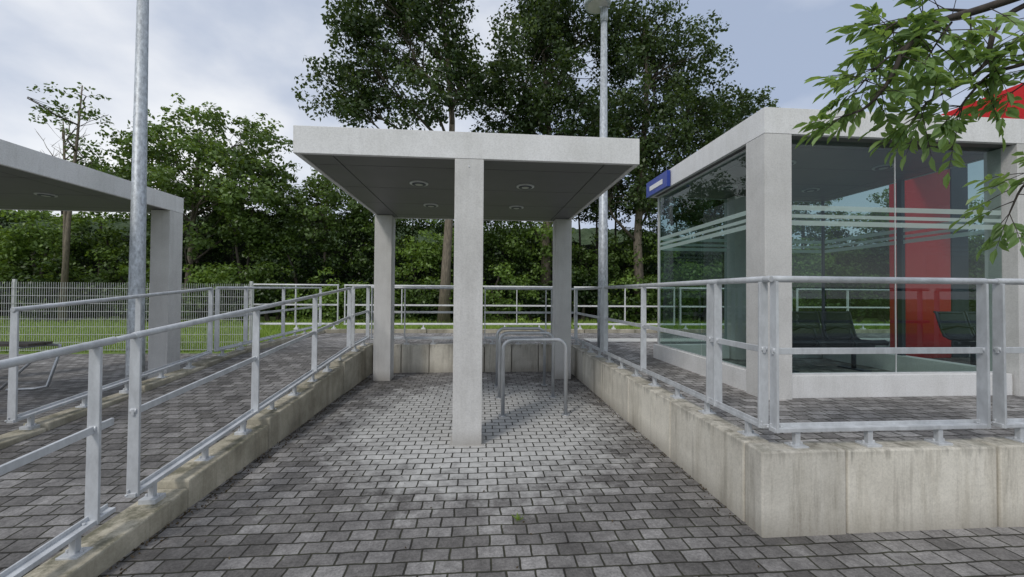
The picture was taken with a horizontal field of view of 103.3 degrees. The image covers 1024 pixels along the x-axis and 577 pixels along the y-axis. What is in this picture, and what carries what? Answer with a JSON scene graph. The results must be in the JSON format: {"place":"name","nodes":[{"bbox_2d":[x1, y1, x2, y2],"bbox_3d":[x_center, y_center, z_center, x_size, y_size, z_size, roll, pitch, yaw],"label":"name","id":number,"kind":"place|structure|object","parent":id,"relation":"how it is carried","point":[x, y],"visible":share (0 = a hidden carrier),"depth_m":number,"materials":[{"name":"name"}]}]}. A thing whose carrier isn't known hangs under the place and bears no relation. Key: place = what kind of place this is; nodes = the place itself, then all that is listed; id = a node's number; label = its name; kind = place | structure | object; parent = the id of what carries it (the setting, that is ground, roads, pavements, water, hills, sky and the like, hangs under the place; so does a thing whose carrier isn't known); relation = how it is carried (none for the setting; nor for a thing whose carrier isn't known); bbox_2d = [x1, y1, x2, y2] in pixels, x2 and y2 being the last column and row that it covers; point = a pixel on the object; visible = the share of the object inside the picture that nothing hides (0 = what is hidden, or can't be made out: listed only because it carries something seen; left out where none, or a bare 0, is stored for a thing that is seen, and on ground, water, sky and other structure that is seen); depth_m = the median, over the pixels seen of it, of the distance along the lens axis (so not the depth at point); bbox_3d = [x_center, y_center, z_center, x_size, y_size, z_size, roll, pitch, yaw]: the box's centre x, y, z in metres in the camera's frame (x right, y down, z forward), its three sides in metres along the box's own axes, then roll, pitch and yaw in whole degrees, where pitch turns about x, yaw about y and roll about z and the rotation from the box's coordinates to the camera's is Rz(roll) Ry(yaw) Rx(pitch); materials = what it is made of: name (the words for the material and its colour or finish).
{"place":"outdoors","nodes":[
{"label":"outdoors","id":0,"kind":"place"},
{"bbox_2d":[0,342,274,449],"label":"ramp kerb wall","id":1,"kind":"structure","parent":0,"point":[50,422],"depth_m":4.69,"materials":[{"name":"grey concrete"}]},
{"bbox_2d":[4,286,321,429],"bbox_3d":[-4.801,0.804,5.471,0.110,1.846,11.378,0,-1,-5],"label":"ramp railing","id":2,"kind":"object","parent":1,"relation":"on","point":[13,416],"visible":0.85,"depth_m":5.16,"materials":[{"name":"grey metal"}]},
{"bbox_2d":[0,347,353,576],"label":"ramp pavement","id":3,"kind":"structure","parent":0,"point":[42,500],"depth_m":3.66,"materials":[{"name":"grey stone"}]},
{"bbox_2d":[23,343,372,576],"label":"ramp kerb wall","id":4,"kind":"structure","parent":0,"point":[125,532],"depth_m":3.27,"materials":[{"name":"grey concrete"}]},
{"bbox_2d":[0,285,369,576],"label":"ramp railing","id":5,"kind":"object","parent":4,"relation":"on","point":[95,513],"visible":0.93,"depth_m":2.65,"materials":[{"name":"grey metal"}]},
{"bbox_2d":[0,211,711,245],"bbox_3d":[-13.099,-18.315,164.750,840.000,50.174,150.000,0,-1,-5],"label":"hill","id":6,"kind":"structure","parent":0,"point":[586,234],"depth_m":157.37,"materials":[{"name":"green plant"}]},
{"bbox_2d":[0,316,889,353],"bbox_3d":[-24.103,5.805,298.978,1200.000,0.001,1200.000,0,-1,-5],"label":"ground","id":7,"kind":"structure","parent":0,"point":[875,320],"depth_m":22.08,"materials":[{"name":"green plant"}]},
{"bbox_2d":[34,105,89,320],"bbox_3d":[-23.702,-4.021,21.383,2.342,11.718,1.182,1,-1,-12],"label":"dead tree","id":8,"kind":"object","parent":7,"relation":"on","point":[65,158],"visible":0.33,"depth_m":21.20,"materials":[{"name":"brown plant"}]},
{"bbox_2d":[26,81,118,322],"bbox_3d":[-22.004,-4.312,20.302,3.819,12.301,2.387,0,-1,-5],"label":"robinia tree","id":9,"kind":"object","parent":7,"relation":"on","point":[75,148],"visible":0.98,"depth_m":20.25,"materials":[{"name":"green plant"}]},
{"bbox_2d":[0,279,252,350],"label":"fence","id":10,"kind":"object","parent":7,"relation":"on","point":[13,287],"visible":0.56,"depth_m":10.50,"materials":[{"name":"metal"}]},
{"bbox_2d":[87,93,302,318],"bbox_3d":[-18.341,-4.565,23.040,10.658,12.950,6.993,0,-1,-5],"label":"ash tree","id":11,"kind":"object","parent":7,"relation":"on","point":[242,164],"visible":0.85,"depth_m":22.70,"materials":[{"name":"green plant"}]},
{"bbox_2d":[260,169,402,319],"bbox_3d":[-11.008,-3.112,24.743,8.277,10.179,5.435,0,-1,-5],"label":"ash tree","id":12,"kind":"object","parent":7,"relation":"on","point":[318,211],"visible":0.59,"depth_m":24.25,"materials":[{"name":"green plant"}]},
{"bbox_2d":[291,0,494,322],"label":"oak tree","id":13,"kind":"object","parent":7,"relation":"on","point":[399,15],"visible":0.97,"depth_m":21.21,"materials":[{"name":"green plant"}]},
{"bbox_2d":[394,343,551,372],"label":"retaining wall","id":14,"kind":"structure","parent":7,"relation":"on","point":[422,358],"depth_m":8.27,"materials":[{"name":"concrete"}]},
{"bbox_2d":[370,286,573,344],"bbox_3d":[-0.801,0.577,8.406,4.239,1.208,0.100,0,-1,-5],"label":"platform railing","id":15,"kind":"object","parent":14,"relation":"on","point":[486,312],"visible":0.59,"depth_m":8.40,"materials":[{"name":"grey metal"}]},
{"bbox_2d":[0,157,984,322],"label":"forest edge","id":16,"kind":"object","parent":7,"relation":"on","point":[273,249],"visible":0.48,"depth_m":23.89,"materials":[{"name":"green plant"}]},
{"bbox_2d":[454,0,662,321],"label":"oak tree","id":17,"kind":"object","parent":7,"relation":"on","point":[547,32],"visible":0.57,"depth_m":23.62,"materials":[{"name":"green plant"}]},
{"bbox_2d":[264,329,889,351],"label":"platform edge wall","id":18,"kind":"structure","parent":7,"relation":"on","point":[279,341],"depth_m":11.48,"materials":[{"name":"grey concrete"}]},
{"bbox_2d":[253,284,889,329],"bbox_3d":[2.453,0.573,11.848,19.277,1.253,0.100,0,-1,-5],"label":"platform railing","id":19,"kind":"object","parent":18,"relation":"on","point":[847,307],"visible":0.47,"depth_m":11.66,"materials":[{"name":"grey metal"}]},
{"bbox_2d":[583,0,745,322],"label":"oak tree","id":20,"kind":"object","parent":7,"relation":"on","point":[641,54],"visible":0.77,"depth_m":24.03,"materials":[{"name":"green plant"}]},
{"bbox_2d":[658,80,798,319],"bbox_3d":[15.641,-5.961,26.933,12.912,16.331,8.125,0,-1,-5],"label":"oak tree","id":21,"kind":"object","parent":7,"relation":"on","point":[747,111],"visible":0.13,"depth_m":26.78,"materials":[{"name":"green plant"}]},
{"bbox_2d":[571,344,1023,537],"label":"retaining wall","id":22,"kind":"structure","parent":7,"relation":"on","point":[761,487],"depth_m":2.81,"materials":[{"name":"concrete"}]},
{"bbox_2d":[574,276,1023,448],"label":"platform railing","id":23,"kind":"object","parent":22,"relation":"on","point":[713,339],"visible":0.9,"depth_m":2.92,"materials":[{"name":"grey metal"}]},
{"bbox_2d":[791,0,1023,264],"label":"overhanging ash tree","id":24,"kind":"object","parent":7,"relation":"on","point":[915,35],"visible":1,"depth_m":2.02,"materials":[{"name":"green plant"}]},
{"bbox_2d":[0,231,980,317],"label":"wooded bank","id":25,"kind":"structure","parent":0,"point":[243,262],"depth_m":29.62,"materials":[{"name":"green plant"}]},
{"bbox_2d":[0,352,1023,576],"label":"paved court","id":26,"kind":"object","parent":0,"point":[320,510],"depth_m":2.99,"materials":[{"name":"grey stone"}]},
{"bbox_2d":[0,341,61,390],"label":"leaning bench","id":27,"kind":"object","parent":26,"relation":"on","point":[26,344],"visible":0.7,"depth_m":6.56,"materials":[{"name":"metal"}]},
{"bbox_2d":[0,139,183,378],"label":"bicycle canopy","id":28,"kind":"object","parent":26,"relation":"on","point":[31,179],"visible":0.93,"depth_m":6.83,"materials":[{"name":"concrete"}]},
{"bbox_2d":[125,0,148,380],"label":"street lamp","id":29,"kind":"object","parent":26,"relation":"on","point":[137,261],"visible":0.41,"depth_m":5.90,"materials":[{"name":"grey metal"}]},
{"bbox_2d":[98,375,758,576],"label":"fallen leaf litter","id":30,"kind":"object","parent":26,"relation":"on","point":[142,543],"visible":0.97,"depth_m":3.63,"materials":[{"name":"brown plant"}]},
{"bbox_2d":[293,125,639,446],"bbox_3d":[-0.580,0.029,6.083,3.680,3.350,3.620,0,-1,-5],"label":"bicycle canopy","id":31,"kind":"object","parent":26,"relation":"on","point":[468,183],"visible":1,"depth_m":4.49,"materials":[{"name":"concrete"}]},
{"bbox_2d":[511,513,523,519],"bbox_3d":[0.047,1.625,2.875,0.092,0.035,0.115,1,-1,-20],"label":"grass tuft","id":32,"kind":"object","parent":26,"relation":"on","point":[517,518],"visible":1,"depth_m":2.88,"materials":[{"name":"green plant"}]},
{"bbox_2d":[494,327,547,385],"bbox_3d":[0.158,1.202,7.140,0.960,1.045,0.120,0,-1,-5],"label":"bicycle rack hoop","id":33,"kind":"object","parent":26,"relation":"on","point":[544,347],"visible":0.81,"depth_m":7.13,"materials":[{"name":"metal"}]},
{"bbox_2d":[495,331,556,398],"bbox_3d":[0.225,1.190,6.303,0.960,1.045,0.120,0,-1,-5],"label":"bicycle rack hoop","id":34,"kind":"object","parent":26,"relation":"on","point":[502,335],"visible":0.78,"depth_m":6.29,"materials":[{"name":"metal"}]},
{"bbox_2d":[498,338,569,416],"bbox_3d":[0.300,1.178,5.376,0.960,1.045,0.120,0,-1,-5],"label":"bicycle rack hoop","id":35,"kind":"object","parent":26,"relation":"on","point":[509,340],"visible":0.94,"depth_m":5.36,"materials":[{"name":"metal"}]},
{"bbox_2d":[0,0,1023,249],"label":"sky","id":36,"kind":"structure","parent":0,"point":[243,57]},
{"bbox_2d":[273,333,1023,441],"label":"station platform","id":37,"kind":"structure","parent":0,"point":[625,346],"depth_m":4.27,"materials":[{"name":"grey stone"}]},
{"bbox_2d":[584,0,610,347],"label":"street lamp","id":38,"kind":"object","parent":37,"relation":"on","point":[600,7],"visible":0.73,"depth_m":8.10,"materials":[{"name":"grey metal"}]},
{"bbox_2d":[650,107,1023,399],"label":"glass waiting shelter","id":39,"kind":"object","parent":37,"relation":"on","point":[758,173],"visible":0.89,"depth_m":4.67,"materials":[{"name":"concrete"}]},
{"bbox_2d":[646,170,669,197],"bbox_3d":[2.461,-1.753,6.845,0.067,0.260,0.800,0,-1,-5],"label":"station name sign","id":40,"kind":"object","parent":39,"relation":"attached to","point":[658,184],"visible":1,"depth_m":6.75,"materials":[{"name":"blue metal"}]},
{"bbox_2d":[792,311,889,372],"bbox_3d":[4.642,0.785,6.133,1.750,0.877,0.680,0,-1,-5],"label":"wire seat bench","id":41,"kind":"object","parent":37,"relation":"on","point":[821,340],"visible":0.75,"depth_m":6.33,"materials":[{"name":"metal"}]},
{"bbox_2d":[933,311,975,364],"bbox_3d":[8.014,0.816,6.605,1.750,0.877,0.680,0,-1,-5],"label":"wire seat bench","id":42,"kind":"object","parent":37,"relation":"on","point":[959,328],"visible":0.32,"depth_m":6.78,"materials":[{"name":"metal"}]},
{"bbox_2d":[889,82,1023,357],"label":"red ticket portal","id":43,"kind":"object","parent":37,"relation":"on","point":[944,258],"visible":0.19,"depth_m":7.40,"materials":[{"name":"paint"}]}
]}

